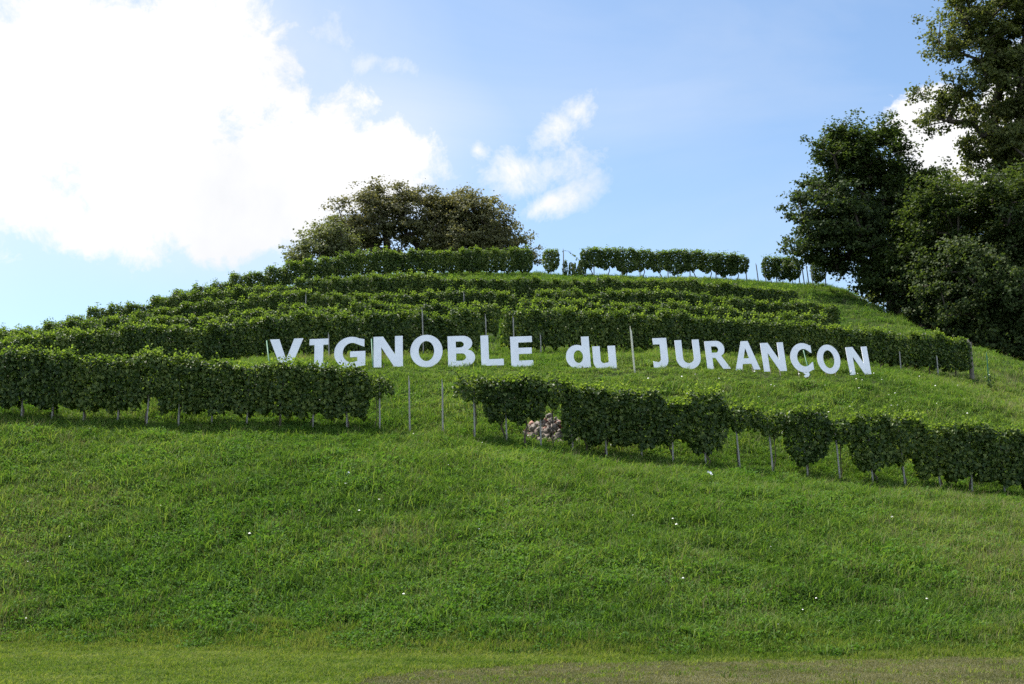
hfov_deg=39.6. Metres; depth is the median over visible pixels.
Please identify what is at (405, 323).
grapevine
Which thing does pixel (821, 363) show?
sign letter
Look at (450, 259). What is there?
grapevine
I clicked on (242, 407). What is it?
grapevine
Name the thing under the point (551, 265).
grapevine
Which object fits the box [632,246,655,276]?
grapevine
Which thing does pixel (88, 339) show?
grapevine
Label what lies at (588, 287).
grapevine
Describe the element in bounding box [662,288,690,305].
grapevine
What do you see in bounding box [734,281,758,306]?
grapevine
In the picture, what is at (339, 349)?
sign letter
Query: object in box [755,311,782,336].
grapevine
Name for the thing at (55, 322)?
grapevine
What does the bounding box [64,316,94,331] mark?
grapevine
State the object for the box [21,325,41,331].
grapevine
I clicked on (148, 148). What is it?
sky
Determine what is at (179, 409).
vine stake
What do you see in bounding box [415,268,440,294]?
grapevine
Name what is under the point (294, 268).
grapevine
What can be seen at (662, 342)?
sign letter
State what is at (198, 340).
grapevine
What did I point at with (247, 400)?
vine stake
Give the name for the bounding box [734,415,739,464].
vine stake
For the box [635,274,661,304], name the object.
grapevine
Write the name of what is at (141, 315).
grapevine
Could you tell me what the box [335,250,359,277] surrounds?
grapevine
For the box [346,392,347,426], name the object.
vine stake
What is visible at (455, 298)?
grapevine
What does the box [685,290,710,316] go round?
grapevine
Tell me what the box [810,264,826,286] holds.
grapevine
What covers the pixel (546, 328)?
grapevine
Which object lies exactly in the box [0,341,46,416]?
grapevine
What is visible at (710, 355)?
sign letter
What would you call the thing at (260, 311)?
grapevine
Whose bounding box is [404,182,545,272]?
oak tree
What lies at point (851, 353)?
sign letter
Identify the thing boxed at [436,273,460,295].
grapevine
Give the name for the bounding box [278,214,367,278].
pale tree
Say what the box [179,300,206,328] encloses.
grapevine
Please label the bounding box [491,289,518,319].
grapevine
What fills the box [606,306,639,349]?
grapevine
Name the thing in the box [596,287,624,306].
grapevine
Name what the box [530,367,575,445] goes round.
grapevine
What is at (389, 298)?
grapevine
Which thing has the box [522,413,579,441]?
rubble pile
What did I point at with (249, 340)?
grapevine
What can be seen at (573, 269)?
leafy stump
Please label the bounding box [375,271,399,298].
grapevine
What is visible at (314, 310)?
grapevine
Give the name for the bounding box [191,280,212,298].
grapevine
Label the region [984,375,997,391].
tall weed
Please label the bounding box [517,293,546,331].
grapevine
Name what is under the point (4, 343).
grapevine
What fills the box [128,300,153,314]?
grapevine
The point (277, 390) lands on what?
grapevine
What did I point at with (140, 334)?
grapevine
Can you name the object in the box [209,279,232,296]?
grapevine
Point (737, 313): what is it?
grapevine
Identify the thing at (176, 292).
grapevine
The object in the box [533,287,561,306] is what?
grapevine
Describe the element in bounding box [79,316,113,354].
grapevine
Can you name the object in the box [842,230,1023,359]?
tree
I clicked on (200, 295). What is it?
grapevine
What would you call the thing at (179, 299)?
grapevine
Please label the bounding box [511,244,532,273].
grapevine
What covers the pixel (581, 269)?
leafy stump
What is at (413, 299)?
grapevine
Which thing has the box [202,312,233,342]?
grapevine
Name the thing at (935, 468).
grapevine
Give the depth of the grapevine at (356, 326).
57.74 m
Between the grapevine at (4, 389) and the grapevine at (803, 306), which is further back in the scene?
the grapevine at (803, 306)
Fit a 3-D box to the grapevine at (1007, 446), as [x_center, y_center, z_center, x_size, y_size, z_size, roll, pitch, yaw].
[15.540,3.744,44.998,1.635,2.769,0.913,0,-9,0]
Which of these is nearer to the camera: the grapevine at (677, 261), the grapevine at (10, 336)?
the grapevine at (10, 336)
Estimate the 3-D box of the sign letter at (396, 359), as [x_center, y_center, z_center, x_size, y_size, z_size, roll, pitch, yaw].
[-4.671,0.539,53.091,1.198,1.637,0.102,-2,-27,-1]
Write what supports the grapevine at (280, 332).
on the ground at (842, 302)
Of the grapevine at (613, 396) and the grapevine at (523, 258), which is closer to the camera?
the grapevine at (613, 396)
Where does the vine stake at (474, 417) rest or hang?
on the ground at (842, 302)
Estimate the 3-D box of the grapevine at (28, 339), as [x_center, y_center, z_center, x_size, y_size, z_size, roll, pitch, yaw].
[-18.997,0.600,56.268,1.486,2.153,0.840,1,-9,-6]
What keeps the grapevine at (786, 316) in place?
on the ground at (842, 302)
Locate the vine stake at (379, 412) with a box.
[379,383,380,428]
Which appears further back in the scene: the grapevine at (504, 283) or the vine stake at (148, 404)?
the grapevine at (504, 283)
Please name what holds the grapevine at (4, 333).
on the ground at (842, 302)
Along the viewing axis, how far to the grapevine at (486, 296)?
71.30 m
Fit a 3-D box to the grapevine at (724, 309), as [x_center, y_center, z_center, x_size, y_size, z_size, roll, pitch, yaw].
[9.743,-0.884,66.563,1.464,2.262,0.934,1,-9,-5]
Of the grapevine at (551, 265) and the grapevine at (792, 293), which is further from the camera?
the grapevine at (551, 265)
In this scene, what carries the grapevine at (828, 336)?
on the ground at (842, 302)
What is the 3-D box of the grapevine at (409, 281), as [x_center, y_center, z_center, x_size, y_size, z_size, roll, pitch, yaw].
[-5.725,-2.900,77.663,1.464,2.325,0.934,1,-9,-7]
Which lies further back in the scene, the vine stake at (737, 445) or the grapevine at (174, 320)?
the grapevine at (174, 320)
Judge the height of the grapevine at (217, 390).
2.622 m
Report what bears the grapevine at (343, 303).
on the ground at (842, 302)
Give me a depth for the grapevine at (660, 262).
89.77 m
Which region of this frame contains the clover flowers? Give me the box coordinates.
[25,371,989,620]
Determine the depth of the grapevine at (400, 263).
87.10 m
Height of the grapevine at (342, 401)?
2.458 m
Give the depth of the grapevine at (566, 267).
89.11 m
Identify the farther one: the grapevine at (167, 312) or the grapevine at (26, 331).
the grapevine at (167, 312)
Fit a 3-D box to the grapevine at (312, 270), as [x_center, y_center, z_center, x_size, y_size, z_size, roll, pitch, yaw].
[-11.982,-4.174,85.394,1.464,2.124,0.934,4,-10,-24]
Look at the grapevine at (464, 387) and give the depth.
45.17 m
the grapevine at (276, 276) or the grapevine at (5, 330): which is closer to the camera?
the grapevine at (5, 330)
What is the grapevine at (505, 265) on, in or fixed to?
on the ground at (842, 302)
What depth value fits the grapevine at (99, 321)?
68.19 m
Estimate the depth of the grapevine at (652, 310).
66.17 m
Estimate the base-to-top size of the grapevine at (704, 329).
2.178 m
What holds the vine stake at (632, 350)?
on the ground at (842, 302)
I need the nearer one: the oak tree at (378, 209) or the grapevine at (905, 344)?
the grapevine at (905, 344)
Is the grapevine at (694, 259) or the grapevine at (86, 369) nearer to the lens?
the grapevine at (86, 369)
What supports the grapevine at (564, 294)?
on the ground at (842, 302)
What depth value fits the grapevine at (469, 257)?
87.98 m
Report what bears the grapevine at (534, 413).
on the ground at (842, 302)
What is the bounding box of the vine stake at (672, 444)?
[671,411,673,460]
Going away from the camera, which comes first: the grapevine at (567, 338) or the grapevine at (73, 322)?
the grapevine at (567, 338)
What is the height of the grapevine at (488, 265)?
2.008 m
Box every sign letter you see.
[266,338,302,365]
[309,339,328,367]
[334,337,364,368]
[371,336,402,368]
[410,335,442,367]
[447,336,474,366]
[480,335,503,367]
[510,336,532,367]
[566,336,590,368]
[592,346,616,368]
[652,338,667,367]
[674,339,700,369]
[704,341,730,368]
[736,341,759,370]
[760,342,786,375]
[790,343,813,377]
[817,345,839,375]
[845,346,870,374]
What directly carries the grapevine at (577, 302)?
on the ground at (842, 302)
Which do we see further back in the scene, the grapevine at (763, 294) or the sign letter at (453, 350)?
the grapevine at (763, 294)
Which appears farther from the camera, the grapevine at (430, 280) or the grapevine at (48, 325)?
the grapevine at (430, 280)
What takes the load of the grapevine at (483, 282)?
on the ground at (842, 302)
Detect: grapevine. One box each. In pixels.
[0,324,24,339]
[0,336,22,354]
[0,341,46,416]
[0,347,14,409]
[1,323,23,332]
[3,332,38,342]
[12,331,51,359]
[17,327,46,337]
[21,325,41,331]
[28,340,77,416]
[30,326,59,348]
[40,319,70,333]
[40,326,76,359]
[43,318,63,327]
[56,325,86,349]
[61,351,109,419]
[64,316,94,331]
[65,313,94,324]
[67,326,105,366]
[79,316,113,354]
[86,302,112,322]
[86,315,111,326]
[94,322,131,364]
[96,350,142,415]
[105,311,137,349]
[106,300,133,317]
[111,312,138,327]
[123,316,158,360]
[125,341,169,425]
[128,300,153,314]
[131,314,161,349]
[132,307,161,322]
[148,295,175,321]
[149,323,186,361]
[155,314,186,333]
[156,348,201,423]
[157,306,183,320]
[169,289,195,315]
[173,288,192,299]
[177,319,212,360]
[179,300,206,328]
[179,313,207,344]
[188,351,237,425]
[190,285,217,313]
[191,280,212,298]
[200,296,228,323]
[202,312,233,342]
[203,318,239,361]
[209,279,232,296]
[211,284,237,312]
[223,294,252,317]
[224,359,269,421]
[228,270,251,298]
[228,305,257,332]
[231,283,257,306]
[232,312,265,358]
[247,271,270,291]
[247,288,276,311]
[252,307,281,338]
[254,282,278,309]
[257,310,293,356]
[257,353,304,424]
[264,262,288,287]
[269,286,296,313]
[273,281,298,299]
[277,298,309,333]
[283,259,306,286]
[287,306,323,357]
[290,357,334,422]
[292,287,320,313]
[294,273,318,304]
[300,255,323,281]
[301,305,328,330]
[312,308,347,356]
[313,290,340,314]
[314,274,340,302]
[320,256,342,279]
[324,360,369,428]
[326,303,354,334]
[334,273,359,299]
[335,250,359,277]
[336,291,362,310]
[339,308,375,354]
[348,296,379,332]
[353,271,379,300]
[355,246,377,275]
[358,292,385,308]
[359,372,394,426]
[367,304,400,353]
[372,245,394,275]
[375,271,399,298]
[375,298,402,329]
[380,288,407,306]
[389,250,411,274]
[394,308,429,354]
[395,267,420,296]
[398,304,425,333]
[400,290,428,310]
[407,248,429,274]
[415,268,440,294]
[420,299,450,333]
[421,311,454,352]
[423,288,451,314]
[425,247,446,273]
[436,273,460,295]
[443,247,463,274]
[445,303,480,351]
[446,283,473,310]
[446,300,474,335]
[452,370,496,437]
[454,275,479,293]
[459,246,481,273]
[468,286,494,304]
[469,300,499,336]
[475,275,499,296]
[477,246,498,274]
[480,372,525,438]
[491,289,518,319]
[493,276,519,301]
[494,246,516,272]
[500,301,534,350]
[503,366,548,443]
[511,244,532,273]
[515,272,540,304]
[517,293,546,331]
[525,303,560,351]
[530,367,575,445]
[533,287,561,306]
[535,275,559,294]
[539,296,569,331]
[542,248,559,272]
[553,303,587,349]
[554,285,582,309]
[555,275,580,292]
[560,380,609,451]
[562,259,567,275]
[566,296,595,331]
[575,277,599,297]
[578,293,603,305]
[579,246,603,275]
[579,306,613,350]
[582,381,630,454]
[589,298,617,332]
[593,273,619,301]
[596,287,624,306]
[597,244,620,274]
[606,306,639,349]
[612,301,641,328]
[615,246,639,275]
[615,277,639,295]
[616,378,666,453]
[620,288,646,307]
[631,308,664,350]
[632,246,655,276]
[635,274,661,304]
[636,302,663,334]
[641,284,668,309]
[648,395,693,454]
[649,249,672,275]
[655,275,681,303]
[656,297,688,326]
[657,307,690,349]
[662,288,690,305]
[664,248,690,276]
[674,273,698,303]
[681,377,729,463]
[682,299,712,332]
[683,249,706,277]
[684,310,715,351]
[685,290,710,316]
[695,278,718,304]
[699,251,721,276]
[705,299,735,333]
[708,295,734,320]
[709,311,742,353]
[712,250,738,277]
[715,278,739,301]
[715,395,760,466]
[726,253,749,279]
[726,294,754,315]
[728,308,757,339]
[733,312,767,355]
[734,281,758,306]
[749,299,776,319]
[752,406,794,467]
[754,282,778,312]
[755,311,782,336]
[758,313,794,356]
[761,254,780,281]
[771,297,797,317]
[774,256,791,280]
[774,284,798,313]
[776,309,805,342]
[781,402,831,472]
[784,257,801,283]
[784,315,819,357]
[793,296,818,318]
[796,308,828,332]
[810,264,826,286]
[813,319,845,360]
[814,303,840,327]
[818,408,864,478]
[836,322,870,361]
[846,400,896,481]
[862,325,895,366]
[879,409,926,483]
[887,328,921,367]
[912,327,946,373]
[912,420,965,486]
[937,336,972,375]
[943,414,996,491]
[975,417,1023,492]
[1007,430,1023,489]
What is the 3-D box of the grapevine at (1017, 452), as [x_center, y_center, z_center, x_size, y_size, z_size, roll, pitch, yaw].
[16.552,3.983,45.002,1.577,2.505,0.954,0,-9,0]
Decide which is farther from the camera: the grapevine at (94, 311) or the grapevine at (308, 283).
the grapevine at (308, 283)
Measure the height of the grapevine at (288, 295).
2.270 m
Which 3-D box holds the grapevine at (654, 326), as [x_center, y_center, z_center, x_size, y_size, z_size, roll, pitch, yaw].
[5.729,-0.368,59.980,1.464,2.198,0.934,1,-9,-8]
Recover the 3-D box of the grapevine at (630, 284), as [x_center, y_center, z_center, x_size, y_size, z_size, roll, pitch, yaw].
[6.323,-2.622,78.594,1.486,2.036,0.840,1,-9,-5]
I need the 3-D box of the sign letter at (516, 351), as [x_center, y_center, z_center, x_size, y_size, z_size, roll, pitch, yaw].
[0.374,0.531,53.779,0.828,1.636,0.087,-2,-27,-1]
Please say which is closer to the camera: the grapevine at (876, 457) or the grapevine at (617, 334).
the grapevine at (876, 457)
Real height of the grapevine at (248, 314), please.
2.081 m
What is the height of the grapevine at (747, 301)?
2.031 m
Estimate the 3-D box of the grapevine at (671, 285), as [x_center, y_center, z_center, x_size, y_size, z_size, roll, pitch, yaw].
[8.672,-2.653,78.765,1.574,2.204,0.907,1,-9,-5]
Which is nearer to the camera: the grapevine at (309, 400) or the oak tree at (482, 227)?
the grapevine at (309, 400)
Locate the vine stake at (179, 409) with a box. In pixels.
[178,375,179,425]
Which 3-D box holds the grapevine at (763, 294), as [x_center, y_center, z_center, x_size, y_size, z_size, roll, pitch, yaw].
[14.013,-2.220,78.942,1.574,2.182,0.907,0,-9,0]
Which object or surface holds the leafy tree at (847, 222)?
on the ground at (842, 302)
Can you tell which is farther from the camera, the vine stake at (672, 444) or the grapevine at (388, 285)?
the grapevine at (388, 285)
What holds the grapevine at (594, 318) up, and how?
on the ground at (842, 302)
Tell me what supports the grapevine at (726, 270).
on the ground at (842, 302)
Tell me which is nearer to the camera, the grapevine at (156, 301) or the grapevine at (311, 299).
the grapevine at (311, 299)
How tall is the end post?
2.310 m
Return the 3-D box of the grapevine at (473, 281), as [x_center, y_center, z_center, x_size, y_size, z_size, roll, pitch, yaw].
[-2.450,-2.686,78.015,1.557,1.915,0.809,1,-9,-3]
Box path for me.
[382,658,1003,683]
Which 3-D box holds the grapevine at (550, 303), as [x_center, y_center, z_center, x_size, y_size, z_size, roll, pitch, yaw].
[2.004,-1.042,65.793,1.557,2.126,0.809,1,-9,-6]
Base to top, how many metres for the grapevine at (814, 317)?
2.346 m
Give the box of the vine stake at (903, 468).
[899,436,905,485]
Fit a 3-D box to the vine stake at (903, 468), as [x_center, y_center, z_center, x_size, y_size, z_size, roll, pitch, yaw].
[12.344,3.954,44.865,0.055,2.408,0.055,-4,-7,-1]
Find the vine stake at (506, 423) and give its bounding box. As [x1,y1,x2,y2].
[505,402,507,439]
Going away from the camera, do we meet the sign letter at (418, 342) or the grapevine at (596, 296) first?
the sign letter at (418, 342)
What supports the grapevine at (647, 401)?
on the ground at (842, 302)
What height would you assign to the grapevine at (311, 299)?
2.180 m
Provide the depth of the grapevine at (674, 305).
66.36 m
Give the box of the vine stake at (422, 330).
[422,311,423,352]
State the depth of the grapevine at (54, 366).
45.15 m
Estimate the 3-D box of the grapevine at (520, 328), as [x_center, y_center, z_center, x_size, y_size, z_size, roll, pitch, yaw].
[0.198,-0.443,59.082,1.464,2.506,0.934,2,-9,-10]
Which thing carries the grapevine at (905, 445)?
on the ground at (842, 302)
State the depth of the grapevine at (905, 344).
61.14 m
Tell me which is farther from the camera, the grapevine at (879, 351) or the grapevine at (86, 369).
the grapevine at (879, 351)
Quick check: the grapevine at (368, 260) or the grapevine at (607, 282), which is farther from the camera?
the grapevine at (368, 260)
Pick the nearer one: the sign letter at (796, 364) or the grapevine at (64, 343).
the sign letter at (796, 364)
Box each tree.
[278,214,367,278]
[316,174,461,273]
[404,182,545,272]
[773,107,960,315]
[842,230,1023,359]
[847,164,998,316]
[885,158,1023,362]
[904,0,1023,320]
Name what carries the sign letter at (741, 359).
on the ground at (842, 302)
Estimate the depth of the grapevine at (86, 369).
45.13 m
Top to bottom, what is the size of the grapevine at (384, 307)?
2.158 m
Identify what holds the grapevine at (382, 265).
on the ground at (842, 302)
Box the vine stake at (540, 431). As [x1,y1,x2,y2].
[539,402,541,444]
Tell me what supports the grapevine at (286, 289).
on the ground at (842, 302)
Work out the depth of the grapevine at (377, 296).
70.57 m
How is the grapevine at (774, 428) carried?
on the ground at (842, 302)
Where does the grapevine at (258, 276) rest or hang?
on the ground at (842, 302)
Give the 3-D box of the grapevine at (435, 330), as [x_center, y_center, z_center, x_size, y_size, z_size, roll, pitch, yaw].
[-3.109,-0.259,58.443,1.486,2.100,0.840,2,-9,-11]
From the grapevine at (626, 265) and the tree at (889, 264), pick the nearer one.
the tree at (889, 264)
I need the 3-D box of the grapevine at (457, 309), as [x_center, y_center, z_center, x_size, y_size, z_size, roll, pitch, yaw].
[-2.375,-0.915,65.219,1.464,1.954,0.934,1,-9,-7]
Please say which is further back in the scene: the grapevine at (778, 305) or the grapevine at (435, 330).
the grapevine at (778, 305)
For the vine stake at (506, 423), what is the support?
on the ground at (842, 302)
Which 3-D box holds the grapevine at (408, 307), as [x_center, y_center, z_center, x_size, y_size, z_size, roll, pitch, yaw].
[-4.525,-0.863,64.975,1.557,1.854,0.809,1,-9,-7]
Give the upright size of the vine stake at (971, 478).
2.408 m
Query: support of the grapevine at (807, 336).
on the ground at (842, 302)
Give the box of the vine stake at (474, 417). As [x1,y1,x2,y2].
[473,391,475,439]
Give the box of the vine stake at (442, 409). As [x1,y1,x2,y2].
[442,381,443,429]
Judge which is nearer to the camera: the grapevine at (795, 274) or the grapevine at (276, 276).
the grapevine at (276, 276)
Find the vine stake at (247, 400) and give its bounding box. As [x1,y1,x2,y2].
[246,377,249,422]
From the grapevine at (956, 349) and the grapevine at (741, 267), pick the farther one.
the grapevine at (741, 267)
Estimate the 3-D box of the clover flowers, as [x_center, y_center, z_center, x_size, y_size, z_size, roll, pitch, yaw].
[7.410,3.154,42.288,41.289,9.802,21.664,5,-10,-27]
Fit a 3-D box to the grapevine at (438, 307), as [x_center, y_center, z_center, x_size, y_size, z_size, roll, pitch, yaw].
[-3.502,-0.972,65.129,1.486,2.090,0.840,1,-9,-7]
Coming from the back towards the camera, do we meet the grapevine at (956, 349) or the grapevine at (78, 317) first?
the grapevine at (78, 317)
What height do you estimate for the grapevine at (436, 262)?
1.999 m
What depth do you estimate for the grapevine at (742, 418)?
44.98 m
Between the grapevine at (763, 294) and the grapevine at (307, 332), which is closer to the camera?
the grapevine at (307, 332)
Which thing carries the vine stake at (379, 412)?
on the ground at (842, 302)
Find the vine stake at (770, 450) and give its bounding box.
[767,421,772,470]
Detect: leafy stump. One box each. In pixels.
[568,262,576,276]
[575,259,586,276]
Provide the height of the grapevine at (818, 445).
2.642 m
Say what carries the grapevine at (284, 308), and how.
on the ground at (842, 302)
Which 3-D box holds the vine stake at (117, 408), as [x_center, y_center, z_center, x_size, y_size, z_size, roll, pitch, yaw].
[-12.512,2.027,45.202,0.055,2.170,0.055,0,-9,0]
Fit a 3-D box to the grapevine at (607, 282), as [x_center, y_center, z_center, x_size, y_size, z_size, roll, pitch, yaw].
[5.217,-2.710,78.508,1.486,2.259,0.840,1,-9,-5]
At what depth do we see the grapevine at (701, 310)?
66.36 m
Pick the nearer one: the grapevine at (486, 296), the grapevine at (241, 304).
the grapevine at (241, 304)
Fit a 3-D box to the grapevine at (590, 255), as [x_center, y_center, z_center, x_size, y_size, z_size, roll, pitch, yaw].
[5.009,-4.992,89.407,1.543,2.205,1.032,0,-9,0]
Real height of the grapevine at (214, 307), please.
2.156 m
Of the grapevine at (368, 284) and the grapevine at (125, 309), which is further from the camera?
the grapevine at (368, 284)
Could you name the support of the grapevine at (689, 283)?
on the ground at (842, 302)
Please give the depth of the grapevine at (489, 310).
65.22 m
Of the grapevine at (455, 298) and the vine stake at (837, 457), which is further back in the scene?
the grapevine at (455, 298)
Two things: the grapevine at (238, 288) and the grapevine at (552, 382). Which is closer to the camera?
the grapevine at (552, 382)
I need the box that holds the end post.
[967,339,974,379]
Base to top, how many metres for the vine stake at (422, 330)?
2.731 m
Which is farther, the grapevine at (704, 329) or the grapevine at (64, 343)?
the grapevine at (704, 329)
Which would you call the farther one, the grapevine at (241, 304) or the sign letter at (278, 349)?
the grapevine at (241, 304)
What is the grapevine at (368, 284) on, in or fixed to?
on the ground at (842, 302)
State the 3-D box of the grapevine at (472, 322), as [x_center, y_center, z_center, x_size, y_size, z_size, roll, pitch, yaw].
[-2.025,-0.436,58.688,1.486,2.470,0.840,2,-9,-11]
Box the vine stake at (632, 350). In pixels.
[630,327,635,372]
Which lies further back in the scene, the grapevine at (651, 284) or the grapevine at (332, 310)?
the grapevine at (651, 284)
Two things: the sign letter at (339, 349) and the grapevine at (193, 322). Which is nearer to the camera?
the sign letter at (339, 349)
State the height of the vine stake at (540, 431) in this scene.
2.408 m
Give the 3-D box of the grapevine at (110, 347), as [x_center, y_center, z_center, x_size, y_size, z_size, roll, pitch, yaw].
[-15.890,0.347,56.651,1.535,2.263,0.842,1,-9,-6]
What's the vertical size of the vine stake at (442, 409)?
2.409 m
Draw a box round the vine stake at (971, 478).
[969,443,972,491]
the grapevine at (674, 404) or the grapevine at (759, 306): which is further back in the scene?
the grapevine at (759, 306)
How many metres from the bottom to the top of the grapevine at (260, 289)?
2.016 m
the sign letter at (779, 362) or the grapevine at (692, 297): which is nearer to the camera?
the sign letter at (779, 362)
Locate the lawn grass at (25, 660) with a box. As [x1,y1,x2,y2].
[0,605,1023,683]
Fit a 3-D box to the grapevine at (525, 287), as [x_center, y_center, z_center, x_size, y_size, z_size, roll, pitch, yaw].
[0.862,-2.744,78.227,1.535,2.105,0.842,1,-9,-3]
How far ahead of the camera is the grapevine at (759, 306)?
72.73 m
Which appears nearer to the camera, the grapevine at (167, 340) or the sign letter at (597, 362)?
the sign letter at (597, 362)
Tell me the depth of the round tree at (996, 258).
77.20 m
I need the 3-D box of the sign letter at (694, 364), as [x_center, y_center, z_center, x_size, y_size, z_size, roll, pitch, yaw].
[6.761,0.642,54.476,0.935,1.587,0.087,-2,-27,-1]
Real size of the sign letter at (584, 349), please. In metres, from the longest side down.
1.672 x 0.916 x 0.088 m
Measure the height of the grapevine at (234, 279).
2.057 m
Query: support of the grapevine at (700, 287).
on the ground at (842, 302)
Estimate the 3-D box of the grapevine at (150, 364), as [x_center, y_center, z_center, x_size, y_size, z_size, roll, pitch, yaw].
[-11.605,1.402,45.373,1.354,2.855,0.832,0,-9,0]
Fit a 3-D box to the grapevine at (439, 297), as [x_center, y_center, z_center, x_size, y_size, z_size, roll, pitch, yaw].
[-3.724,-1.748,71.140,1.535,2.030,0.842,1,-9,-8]
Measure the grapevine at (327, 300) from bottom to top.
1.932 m
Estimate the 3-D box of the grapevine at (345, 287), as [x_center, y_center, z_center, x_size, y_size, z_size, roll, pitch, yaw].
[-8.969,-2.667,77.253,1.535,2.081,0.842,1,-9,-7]
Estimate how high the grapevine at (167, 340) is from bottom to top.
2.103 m
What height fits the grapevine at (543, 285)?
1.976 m
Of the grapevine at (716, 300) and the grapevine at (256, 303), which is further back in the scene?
the grapevine at (716, 300)
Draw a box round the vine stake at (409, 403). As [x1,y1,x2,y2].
[408,375,410,431]
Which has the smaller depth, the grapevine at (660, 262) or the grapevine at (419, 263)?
the grapevine at (419, 263)
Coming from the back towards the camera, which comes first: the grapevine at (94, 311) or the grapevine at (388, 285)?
the grapevine at (388, 285)
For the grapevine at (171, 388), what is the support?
on the ground at (842, 302)
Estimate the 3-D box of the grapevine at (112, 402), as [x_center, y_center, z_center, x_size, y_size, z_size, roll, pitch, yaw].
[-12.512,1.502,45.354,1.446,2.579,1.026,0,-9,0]
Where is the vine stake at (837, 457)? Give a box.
[835,433,840,477]
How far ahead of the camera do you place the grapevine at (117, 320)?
62.98 m
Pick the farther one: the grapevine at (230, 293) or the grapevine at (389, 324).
the grapevine at (230, 293)
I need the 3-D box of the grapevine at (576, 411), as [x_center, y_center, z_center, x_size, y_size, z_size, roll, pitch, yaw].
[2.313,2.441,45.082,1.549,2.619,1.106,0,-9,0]
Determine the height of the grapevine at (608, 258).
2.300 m
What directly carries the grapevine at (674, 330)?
on the ground at (842, 302)
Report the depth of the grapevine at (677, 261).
89.76 m
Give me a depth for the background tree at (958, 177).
94.10 m
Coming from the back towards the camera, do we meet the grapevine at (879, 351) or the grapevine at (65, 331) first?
the grapevine at (65, 331)
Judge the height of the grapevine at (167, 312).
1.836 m
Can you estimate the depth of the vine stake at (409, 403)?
45.18 m
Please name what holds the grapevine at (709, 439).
on the ground at (842, 302)
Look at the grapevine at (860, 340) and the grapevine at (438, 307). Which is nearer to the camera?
the grapevine at (860, 340)
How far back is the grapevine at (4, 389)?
45.13 m
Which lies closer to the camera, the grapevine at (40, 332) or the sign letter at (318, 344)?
the sign letter at (318, 344)
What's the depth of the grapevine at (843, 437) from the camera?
44.90 m
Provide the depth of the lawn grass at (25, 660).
27.21 m
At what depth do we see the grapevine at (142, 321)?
63.17 m
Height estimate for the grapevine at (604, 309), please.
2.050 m
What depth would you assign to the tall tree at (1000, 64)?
86.51 m
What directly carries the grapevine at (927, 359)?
on the ground at (842, 302)
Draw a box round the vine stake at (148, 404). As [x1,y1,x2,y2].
[146,377,150,422]
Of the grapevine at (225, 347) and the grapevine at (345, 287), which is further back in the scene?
the grapevine at (345, 287)
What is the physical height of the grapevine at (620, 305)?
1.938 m
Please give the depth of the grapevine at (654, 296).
72.36 m
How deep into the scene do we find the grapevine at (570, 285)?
78.21 m
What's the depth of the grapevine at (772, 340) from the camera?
60.46 m
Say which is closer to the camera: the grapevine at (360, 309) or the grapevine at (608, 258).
the grapevine at (360, 309)
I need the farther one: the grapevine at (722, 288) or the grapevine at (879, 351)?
the grapevine at (722, 288)
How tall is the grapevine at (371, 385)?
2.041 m
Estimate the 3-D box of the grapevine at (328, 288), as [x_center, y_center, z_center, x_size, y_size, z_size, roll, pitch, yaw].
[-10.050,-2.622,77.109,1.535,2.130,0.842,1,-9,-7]
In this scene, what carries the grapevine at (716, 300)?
on the ground at (842, 302)
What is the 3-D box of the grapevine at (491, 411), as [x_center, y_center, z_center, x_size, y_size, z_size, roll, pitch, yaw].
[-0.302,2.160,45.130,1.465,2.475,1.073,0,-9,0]
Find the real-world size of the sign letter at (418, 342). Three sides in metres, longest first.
1.687 x 1.212 x 0.087 m
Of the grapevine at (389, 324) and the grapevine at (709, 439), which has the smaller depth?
the grapevine at (709, 439)
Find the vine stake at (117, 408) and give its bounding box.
[117,377,120,419]
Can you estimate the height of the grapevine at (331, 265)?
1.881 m
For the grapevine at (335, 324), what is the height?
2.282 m
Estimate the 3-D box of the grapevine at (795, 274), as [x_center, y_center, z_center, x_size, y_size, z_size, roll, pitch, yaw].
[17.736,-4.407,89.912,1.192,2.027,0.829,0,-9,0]
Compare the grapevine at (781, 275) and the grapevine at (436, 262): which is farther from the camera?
the grapevine at (781, 275)
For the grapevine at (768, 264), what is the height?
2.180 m
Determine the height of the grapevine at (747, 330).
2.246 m
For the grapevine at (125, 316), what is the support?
on the ground at (842, 302)
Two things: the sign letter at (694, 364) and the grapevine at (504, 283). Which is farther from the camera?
the grapevine at (504, 283)
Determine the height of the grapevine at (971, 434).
2.686 m
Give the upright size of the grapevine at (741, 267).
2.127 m
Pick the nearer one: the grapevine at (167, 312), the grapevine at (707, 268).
the grapevine at (167, 312)
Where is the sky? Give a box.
[0,0,1021,330]
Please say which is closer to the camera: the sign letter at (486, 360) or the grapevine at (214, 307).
the sign letter at (486, 360)
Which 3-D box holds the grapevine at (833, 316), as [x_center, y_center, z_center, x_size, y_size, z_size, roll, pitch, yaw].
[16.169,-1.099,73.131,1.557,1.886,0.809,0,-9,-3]
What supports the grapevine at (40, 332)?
on the ground at (842, 302)
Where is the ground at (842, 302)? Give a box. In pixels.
[0,274,1023,649]
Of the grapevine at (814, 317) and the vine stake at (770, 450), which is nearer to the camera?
the vine stake at (770, 450)
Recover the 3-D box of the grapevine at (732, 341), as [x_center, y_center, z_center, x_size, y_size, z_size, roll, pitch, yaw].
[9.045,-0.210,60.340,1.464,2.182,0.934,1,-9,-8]

